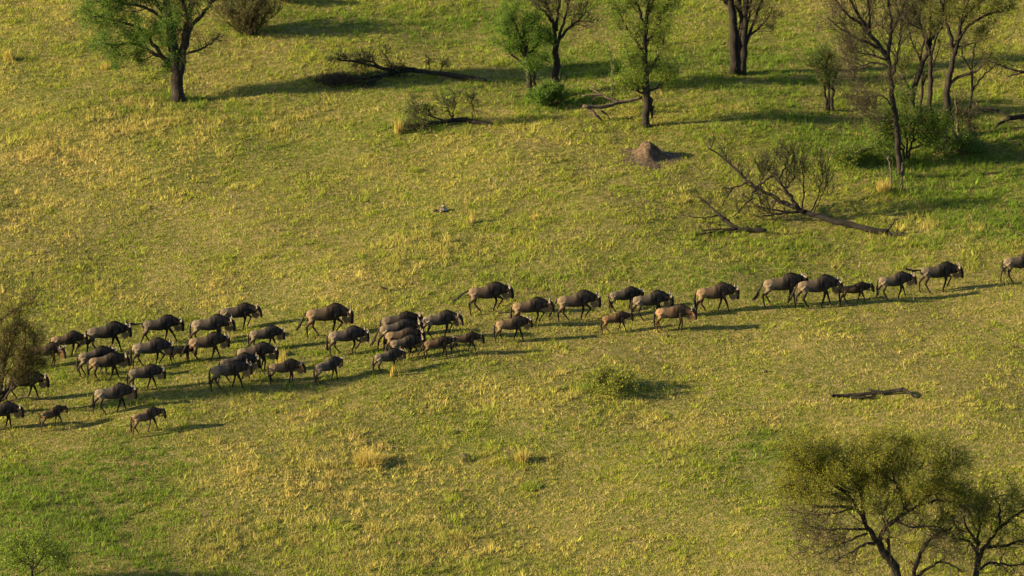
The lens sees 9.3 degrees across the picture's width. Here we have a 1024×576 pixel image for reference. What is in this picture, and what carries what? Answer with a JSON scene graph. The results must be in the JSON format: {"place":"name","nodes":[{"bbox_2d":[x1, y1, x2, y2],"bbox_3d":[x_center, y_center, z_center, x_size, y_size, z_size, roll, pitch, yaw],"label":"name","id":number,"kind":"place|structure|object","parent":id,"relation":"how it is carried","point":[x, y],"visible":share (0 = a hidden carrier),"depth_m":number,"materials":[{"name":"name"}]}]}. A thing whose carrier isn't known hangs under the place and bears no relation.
{"place":"outdoors","nodes":[
{"label":"outdoors","id":0,"kind":"place"},
{"bbox_2d":[0,0,1023,575],"bbox_3d":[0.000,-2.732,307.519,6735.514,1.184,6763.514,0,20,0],"label":"ground","id":1,"kind":"structure","parent":0,"point":[642,360],"depth_m":297.76,"materials":[{"name":"green plant"}]},
{"bbox_2d":[1,47,14,60],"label":"grass tussock","id":2,"kind":"object","parent":1,"relation":"on","point":[7,56],"depth_m":332.78,"materials":[{"name":"yellow plant"}]},
{"bbox_2d":[0,401,23,427],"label":"wildebeest","id":3,"kind":"object","parent":1,"relation":"on","point":[7,408],"visible":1,"depth_m":283.07},
{"bbox_2d":[4,370,49,400],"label":"wildebeest","id":4,"kind":"object","parent":1,"relation":"on","point":[42,383],"visible":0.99,"depth_m":286.54},
{"bbox_2d":[0,281,55,415],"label":"thorn bush","id":5,"kind":"object","parent":1,"relation":"on","point":[28,355],"visible":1,"depth_m":283.97,"materials":[{"name":"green plant"}]},
{"bbox_2d":[0,515,79,575],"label":"sapling","id":6,"kind":"object","parent":1,"relation":"on","point":[32,538],"visible":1,"depth_m":264.10,"materials":[{"name":"green plant"}]},
{"bbox_2d":[34,341,65,367],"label":"wildebeest","id":7,"kind":"object","parent":1,"relation":"on","point":[54,348],"visible":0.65,"depth_m":290.29},
{"bbox_2d":[39,403,67,431],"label":"wildebeest calf","id":8,"kind":"object","parent":1,"relation":"on","point":[55,411],"visible":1,"depth_m":283.15},
{"bbox_2d":[49,330,88,356],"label":"wildebeest","id":9,"kind":"object","parent":1,"relation":"on","point":[72,337],"visible":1,"depth_m":291.47},
{"bbox_2d":[75,345,117,376],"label":"wildebeest","id":10,"kind":"object","parent":1,"relation":"on","point":[98,351],"visible":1,"depth_m":289.19},
{"bbox_2d":[77,320,131,351],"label":"wildebeest","id":11,"kind":"object","parent":1,"relation":"on","point":[113,329],"visible":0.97,"depth_m":292.01},
{"bbox_2d":[99,61,110,69],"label":"grass tussock","id":12,"kind":"object","parent":1,"relation":"on","point":[104,66],"depth_m":331.00,"materials":[{"name":"yellow plant"}]},
{"bbox_2d":[86,352,130,381],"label":"wildebeest","id":13,"kind":"object","parent":1,"relation":"on","point":[111,359],"visible":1,"depth_m":288.61},
{"bbox_2d":[91,382,137,414],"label":"wildebeest","id":14,"kind":"object","parent":1,"relation":"on","point":[120,390],"visible":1,"depth_m":284.65},
{"bbox_2d":[125,363,165,389],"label":"wildebeest","id":15,"kind":"object","parent":1,"relation":"on","point":[150,371],"visible":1,"depth_m":287.11},
{"bbox_2d":[129,405,166,437],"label":"wildebeest calf","id":16,"kind":"object","parent":1,"relation":"on","point":[150,413],"visible":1,"depth_m":281.83},
{"bbox_2d":[129,337,173,368],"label":"wildebeest","id":17,"kind":"object","parent":1,"relation":"on","point":[157,345],"visible":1,"depth_m":290.32},
{"bbox_2d":[127,314,184,342],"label":"wildebeest","id":18,"kind":"object","parent":1,"relation":"on","point":[166,322],"visible":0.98,"depth_m":293.32},
{"bbox_2d":[69,0,252,101],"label":"acacia tree","id":19,"kind":"object","parent":1,"relation":"on","point":[175,62],"visible":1,"depth_m":325.29,"materials":[{"name":"green plant"}]},
{"bbox_2d":[169,345,196,363],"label":"wildebeest calf","id":20,"kind":"object","parent":1,"relation":"on","point":[177,351],"visible":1,"depth_m":290.87},
{"bbox_2d":[180,331,229,362],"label":"wildebeest","id":21,"kind":"object","parent":1,"relation":"on","point":[213,339],"visible":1,"depth_m":290.68},
{"bbox_2d":[188,313,235,339],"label":"wildebeest","id":22,"kind":"object","parent":1,"relation":"on","point":[217,322],"visible":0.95,"depth_m":293.21},
{"bbox_2d":[208,359,252,391],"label":"wildebeest","id":23,"kind":"object","parent":1,"relation":"on","point":[236,367],"visible":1,"depth_m":287.01},
{"bbox_2d":[217,352,260,382],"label":"wildebeest","id":24,"kind":"object","parent":1,"relation":"on","point":[253,359],"visible":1,"depth_m":287.99},
{"bbox_2d":[218,302,262,330],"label":"wildebeest","id":25,"kind":"object","parent":1,"relation":"on","point":[244,310],"visible":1,"depth_m":295.06},
{"bbox_2d":[209,0,285,35],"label":"round bush","id":26,"kind":"object","parent":1,"relation":"on","point":[248,15],"visible":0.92,"depth_m":335.51,"materials":[{"name":"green plant"}]},
{"bbox_2d":[235,341,278,372],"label":"wildebeest","id":27,"kind":"object","parent":1,"relation":"on","point":[262,349],"visible":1,"depth_m":289.40},
{"bbox_2d":[247,324,285,347],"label":"wildebeest","id":28,"kind":"object","parent":1,"relation":"on","point":[270,332],"visible":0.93,"depth_m":292.18},
{"bbox_2d":[277,346,286,362],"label":"grass tussock","id":29,"kind":"object","parent":1,"relation":"on","point":[282,358],"depth_m":290.61,"materials":[{"name":"yellow plant"}]},
{"bbox_2d":[267,358,305,384],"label":"wildebeest","id":30,"kind":"object","parent":1,"relation":"on","point":[289,365],"visible":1,"depth_m":288.01},
{"bbox_2d":[296,302,353,337],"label":"wildebeest","id":31,"kind":"object","parent":1,"relation":"on","point":[335,311],"visible":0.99,"depth_m":293.44},
{"bbox_2d":[313,354,344,385],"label":"wildebeest","id":32,"kind":"object","parent":1,"relation":"on","point":[332,363],"visible":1,"depth_m":288.28},
{"bbox_2d":[306,65,361,88],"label":"brush pile","id":33,"kind":"object","parent":1,"relation":"on","point":[338,82],"visible":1,"depth_m":328.61,"materials":[{"name":"brown wood"}]},
{"bbox_2d":[325,325,368,355],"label":"wildebeest","id":34,"kind":"object","parent":1,"relation":"on","point":[352,332],"visible":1,"depth_m":291.28},
{"bbox_2d":[347,446,391,467],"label":"grass tussock","id":35,"kind":"object","parent":1,"relation":"on","point":[365,458],"depth_m":279.05,"materials":[{"name":"yellow plant"}]},
{"bbox_2d":[372,346,405,374],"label":"wildebeest","id":36,"kind":"object","parent":1,"relation":"on","point":[393,354],"visible":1,"depth_m":288.87},
{"bbox_2d":[390,366,395,376],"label":"grass tussock","id":37,"kind":"object","parent":1,"relation":"on","point":[392,371],"depth_m":288.70,"materials":[{"name":"yellow plant"}]},
{"bbox_2d":[370,317,423,350],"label":"wildebeest","id":38,"kind":"object","parent":1,"relation":"on","point":[402,323],"visible":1,"depth_m":291.49},
{"bbox_2d":[393,114,403,134],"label":"grass tussock","id":39,"kind":"object","parent":1,"relation":"on","point":[398,129],"depth_m":321.12,"materials":[{"name":"yellow plant"}]},
{"bbox_2d":[379,310,423,333],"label":"wildebeest","id":40,"kind":"object","parent":1,"relation":"on","point":[388,320],"visible":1,"depth_m":292.61},
{"bbox_2d":[383,326,425,351],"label":"wildebeest","id":41,"kind":"object","parent":1,"relation":"on","point":[396,335],"visible":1,"depth_m":290.92},
{"bbox_2d":[324,42,486,88],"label":"fallen tree","id":42,"kind":"object","parent":1,"relation":"on","point":[402,68],"visible":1,"depth_m":329.99,"materials":[{"name":"brown wood"}]},
{"bbox_2d":[389,333,425,361],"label":"wildebeest","id":43,"kind":"object","parent":1,"relation":"on","point":[410,341],"visible":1,"depth_m":290.35},
{"bbox_2d":[408,166,422,173],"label":"grass tussock","id":44,"kind":"object","parent":1,"relation":"on","point":[412,171],"depth_m":315.71,"materials":[{"name":"green plant"}]},
{"bbox_2d":[417,335,457,359],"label":"wildebeest calf","id":45,"kind":"object","parent":1,"relation":"on","point":[442,341],"visible":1,"depth_m":290.22},
{"bbox_2d":[432,202,447,212],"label":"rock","id":46,"kind":"object","parent":1,"relation":"on","point":[443,209],"visible":1,"depth_m":309.55,"materials":[{"name":"grey stone"}]},
{"bbox_2d":[421,310,463,339],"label":"wildebeest","id":47,"kind":"object","parent":1,"relation":"on","point":[446,317],"visible":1,"depth_m":292.33},
{"bbox_2d":[393,82,492,134],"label":"fallen tree","id":48,"kind":"object","parent":1,"relation":"on","point":[423,124],"visible":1,"depth_m":321.75,"materials":[{"name":"brown plant"}]},
{"bbox_2d":[444,428,455,434],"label":"grass tussock","id":49,"kind":"object","parent":1,"relation":"on","point":[450,430],"depth_m":282.69,"materials":[{"name":"green plant"}]},
{"bbox_2d":[457,453,476,462],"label":"dirt hummock","id":50,"kind":"object","parent":1,"relation":"on","point":[465,460],"visible":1,"depth_m":279.75,"materials":[{"name":"brown soil"}]},
{"bbox_2d":[450,331,484,355],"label":"wildebeest calf","id":51,"kind":"object","parent":1,"relation":"on","point":[470,337],"visible":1,"depth_m":290.67},
{"bbox_2d":[456,448,481,461],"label":"grass tussock","id":52,"kind":"object","parent":1,"relation":"on","point":[472,455],"depth_m":279.78,"materials":[{"name":"green plant"}]},
{"bbox_2d":[468,209,474,223],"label":"grass tussock","id":53,"kind":"object","parent":1,"relation":"on","point":[471,218],"depth_m":307.88,"materials":[{"name":"yellow plant"}]},
{"bbox_2d":[452,281,513,315],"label":"wildebeest","id":54,"kind":"object","parent":1,"relation":"on","point":[495,290],"visible":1,"depth_m":295.48},
{"bbox_2d":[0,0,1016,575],"bbox_3d":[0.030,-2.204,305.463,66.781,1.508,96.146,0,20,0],"label":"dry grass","id":55,"kind":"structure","parent":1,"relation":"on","point":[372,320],"depth_m":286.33,"materials":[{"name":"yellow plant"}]},
{"bbox_2d":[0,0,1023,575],"bbox_3d":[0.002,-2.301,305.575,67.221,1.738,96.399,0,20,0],"label":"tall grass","id":56,"kind":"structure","parent":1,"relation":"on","point":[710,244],"depth_m":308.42,"materials":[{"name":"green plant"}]},
{"bbox_2d":[493,314,532,342],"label":"wildebeest","id":57,"kind":"object","parent":1,"relation":"on","point":[517,322],"visible":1,"depth_m":292.37},
{"bbox_2d":[512,446,531,462],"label":"grass tussock","id":58,"kind":"object","parent":1,"relation":"on","point":[525,458],"depth_m":279.38,"materials":[{"name":"yellow plant"}]},
{"bbox_2d":[486,0,561,98],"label":"leafy tree","id":59,"kind":"object","parent":1,"relation":"on","point":[518,44],"visible":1,"depth_m":325.50,"materials":[{"name":"green plant"}]},
{"bbox_2d":[520,480,541,491],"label":"grass tussock","id":60,"kind":"object","parent":1,"relation":"on","point":[530,485],"depth_m":276.78,"materials":[{"name":"green plant"}]},
{"bbox_2d":[510,296,554,323],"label":"wildebeest","id":61,"kind":"object","parent":1,"relation":"on","point":[536,304],"visible":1,"depth_m":294.21},
{"bbox_2d":[530,212,539,220],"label":"grass tussock","id":62,"kind":"object","parent":1,"relation":"on","point":[535,217],"depth_m":308.06,"materials":[{"name":"yellow plant"}]},
{"bbox_2d":[522,75,579,106],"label":"shrub","id":63,"kind":"object","parent":1,"relation":"on","point":[547,92],"visible":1,"depth_m":324.96,"materials":[{"name":"green plant"}]},
{"bbox_2d":[557,61,571,89],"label":"sapling","id":64,"kind":"object","parent":1,"relation":"on","point":[561,72],"visible":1,"depth_m":326.76,"materials":[{"name":"green plant"}]},
{"bbox_2d":[527,0,602,83],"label":"bare tree","id":65,"kind":"object","parent":1,"relation":"on","point":[555,54],"visible":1,"depth_m":325.63,"materials":[{"name":"brown plant"}]},
{"bbox_2d":[548,289,600,321],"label":"wildebeest","id":66,"kind":"object","parent":1,"relation":"on","point":[583,298],"visible":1,"depth_m":295.17},
{"bbox_2d":[603,40,617,95],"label":"sapling","id":67,"kind":"object","parent":1,"relation":"on","point":[612,66],"visible":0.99,"depth_m":326.01,"materials":[{"name":"green plant"}]},
{"bbox_2d":[583,363,640,395],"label":"shrub","id":68,"kind":"object","parent":1,"relation":"on","point":[607,380],"visible":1,"depth_m":286.63,"materials":[{"name":"green plant"}]},
{"bbox_2d":[582,78,642,120],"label":"fallen branch","id":69,"kind":"object","parent":1,"relation":"on","point":[590,108],"visible":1,"depth_m":323.09,"materials":[{"name":"brown wood"}]},
{"bbox_2d":[600,310,633,334],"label":"wildebeest calf","id":70,"kind":"object","parent":1,"relation":"on","point":[620,316],"visible":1,"depth_m":293.90},
{"bbox_2d":[608,286,643,312],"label":"wildebeest","id":71,"kind":"object","parent":1,"relation":"on","point":[629,293],"visible":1,"depth_m":296.33},
{"bbox_2d":[593,0,688,128],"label":"leafy tree","id":72,"kind":"object","parent":1,"relation":"on","point":[646,70],"visible":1,"depth_m":320.51,"materials":[{"name":"green plant"}]},
{"bbox_2d":[629,289,673,320],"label":"wildebeest","id":73,"kind":"object","parent":1,"relation":"on","point":[656,297],"visible":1,"depth_m":295.21},
{"bbox_2d":[619,141,685,168],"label":"termite mound","id":74,"kind":"object","parent":1,"relation":"on","point":[649,154],"visible":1,"depth_m":316.89,"materials":[{"name":"soil"}]},
{"bbox_2d":[649,376,657,388],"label":"grass tussock","id":75,"kind":"object","parent":1,"relation":"on","point":[654,384],"depth_m":287.50,"materials":[{"name":"green plant"}]},
{"bbox_2d":[652,303,696,332],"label":"wildebeest","id":76,"kind":"object","parent":1,"relation":"on","point":[679,310],"visible":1,"depth_m":293.77},
{"bbox_2d":[693,282,739,311],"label":"wildebeest","id":77,"kind":"object","parent":1,"relation":"on","point":[721,290],"visible":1,"depth_m":296.03},
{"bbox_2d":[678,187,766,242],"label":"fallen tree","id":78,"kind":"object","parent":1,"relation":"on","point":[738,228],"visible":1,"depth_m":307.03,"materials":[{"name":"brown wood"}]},
{"bbox_2d":[692,0,791,75],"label":"bare tree","id":79,"kind":"object","parent":1,"relation":"on","point":[739,38],"visible":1,"depth_m":329.70,"materials":[{"name":"brown plant"}]},
{"bbox_2d":[764,436,786,450],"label":"grass tussock","id":80,"kind":"object","parent":1,"relation":"on","point":[767,444],"depth_m":280.06,"materials":[{"name":"green plant"}]},
{"bbox_2d":[752,271,808,306],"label":"wildebeest","id":81,"kind":"object","parent":1,"relation":"on","point":[789,281],"visible":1,"depth_m":296.90},
{"bbox_2d":[707,133,905,237],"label":"fallen tree","id":82,"kind":"object","parent":1,"relation":"on","point":[777,199],"visible":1,"depth_m":309.08,"materials":[{"name":"brown wood"}]},
{"bbox_2d":[786,274,842,307],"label":"wildebeest","id":83,"kind":"object","parent":1,"relation":"on","point":[824,283],"visible":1,"depth_m":296.87},
{"bbox_2d":[800,39,845,111],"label":"coppiced tree","id":84,"kind":"object","parent":1,"relation":"on","point":[819,64],"visible":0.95,"depth_m":324.78,"materials":[{"name":"green plant"}]},
{"bbox_2d":[821,140,864,166],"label":"shrub","id":85,"kind":"object","parent":1,"relation":"on","point":[851,155],"visible":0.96,"depth_m":316.65,"materials":[{"name":"green plant"}]},
{"bbox_2d":[838,280,874,306],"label":"wildebeest calf","id":86,"kind":"object","parent":1,"relation":"on","point":[859,287],"visible":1,"depth_m":297.34},
{"bbox_2d":[750,413,982,575],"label":"acacia tree","id":87,"kind":"object","parent":1,"relation":"on","point":[876,463],"visible":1,"depth_m":260.09,"materials":[{"name":"green plant"}]},
{"bbox_2d":[803,0,930,176],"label":"bare tree","id":88,"kind":"object","parent":1,"relation":"on","point":[865,28],"visible":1,"depth_m":313.62,"materials":[{"name":"brown plant"}]},
{"bbox_2d":[858,142,881,152],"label":"log","id":89,"kind":"object","parent":1,"relation":"on","point":[868,148],"visible":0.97,"depth_m":318.36,"materials":[{"name":"plant"}]},
{"bbox_2d":[831,385,919,399],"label":"log","id":90,"kind":"object","parent":1,"relation":"on","point":[874,393],"visible":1,"depth_m":285.60,"materials":[{"name":"brown wood"}]},
{"bbox_2d":[874,176,893,193],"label":"grass tussock","id":91,"kind":"object","parent":1,"relation":"on","point":[887,186],"depth_m":313.38,"materials":[{"name":"yellow plant"}]},
{"bbox_2d":[879,150,892,190],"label":"sapling","id":92,"kind":"object","parent":1,"relation":"on","point":[889,166],"visible":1,"depth_m":313.41,"materials":[{"name":"grey plant"}]},
{"bbox_2d":[875,270,916,298],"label":"wildebeest","id":93,"kind":"object","parent":1,"relation":"on","point":[900,278],"visible":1,"depth_m":298.17},
{"bbox_2d":[899,162,903,189],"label":"sapling","id":94,"kind":"object","parent":1,"relation":"on","point":[901,174],"visible":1,"depth_m":313.69,"materials":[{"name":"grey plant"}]},
{"bbox_2d":[857,83,960,166],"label":"leafy shrub","id":95,"kind":"object","parent":1,"relation":"on","point":[930,127],"visible":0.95,"depth_m":317.42,"materials":[{"name":"green plant"}]},
{"bbox_2d":[903,533,923,549],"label":"grass tussock","id":96,"kind":"object","parent":1,"relation":"on","point":[913,544],"depth_m":268.61,"materials":[{"name":"green plant"}]},
{"bbox_2d":[884,0,952,131],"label":"dark tree","id":97,"kind":"object","parent":1,"relation":"on","point":[920,67],"visible":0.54,"depth_m":320.62,"materials":[{"name":"brown plant"}]},
{"bbox_2d":[897,17,959,123],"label":"dark tree","id":98,"kind":"object","parent":1,"relation":"on","point":[923,79],"visible":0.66,"depth_m":321.87,"materials":[{"name":"brown plant"}]},
{"bbox_2d":[903,260,963,292],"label":"wildebeest","id":99,"kind":"object","parent":1,"relation":"on","point":[945,269],"visible":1,"depth_m":299.38},
{"bbox_2d":[912,3,958,143],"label":"dark tree","id":100,"kind":"object","parent":1,"relation":"on","point":[930,76],"visible":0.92,"depth_m":319.63,"materials":[{"name":"brown plant"}]},
{"bbox_2d":[906,527,970,575],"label":"bare tree","id":101,"kind":"object","parent":1,"relation":"on","point":[917,562],"visible":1,"depth_m":263.01,"materials":[{"name":"brown plant"}]},
{"bbox_2d":[932,125,994,157],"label":"shrub","id":102,"kind":"object","parent":1,"relation":"on","point":[969,142],"visible":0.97,"depth_m":319.95,"materials":[{"name":"green plant"}]},
{"bbox_2d":[920,0,1018,150],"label":"dark tree","id":103,"kind":"object","parent":1,"relation":"on","point":[965,7],"visible":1,"depth_m":318.27,"materials":[{"name":"brown plant"}]},
{"bbox_2d":[949,86,990,144],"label":"sapling","id":104,"kind":"object","parent":1,"relation":"on","point":[956,119],"visible":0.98,"depth_m":320.69,"materials":[{"name":"green plant"}]},
{"bbox_2d":[925,467,1023,575],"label":"acacia tree","id":105,"kind":"object","parent":1,"relation":"on","point":[984,513],"visible":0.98,"depth_m":262.05,"materials":[{"name":"green plant"}]},
{"bbox_2d":[938,18,1013,133],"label":"dark tree","id":106,"kind":"object","parent":1,"relation":"on","point":[973,88],"visible":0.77,"depth_m":322.05,"materials":[{"name":"brown plant"}]},
{"bbox_2d":[963,95,1023,128],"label":"fallen branch","id":107,"kind":"object","parent":1,"relation":"on","point":[1013,117],"visible":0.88,"depth_m":323.65,"materials":[{"name":"brown wood"}]},
{"bbox_2d":[1000,254,1023,282],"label":"wildebeest","id":108,"kind":"object","parent":1,"relation":"on","point":[1013,262],"visible":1,"depth_m":300.34},
{"bbox_2d":[1004,63,1023,76],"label":"fallen branch","id":109,"kind":"object","parent":1,"relation":"on","point":[1019,71],"visible":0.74,"depth_m":329.57,"materials":[{"name":"brown wood"}]}
]}

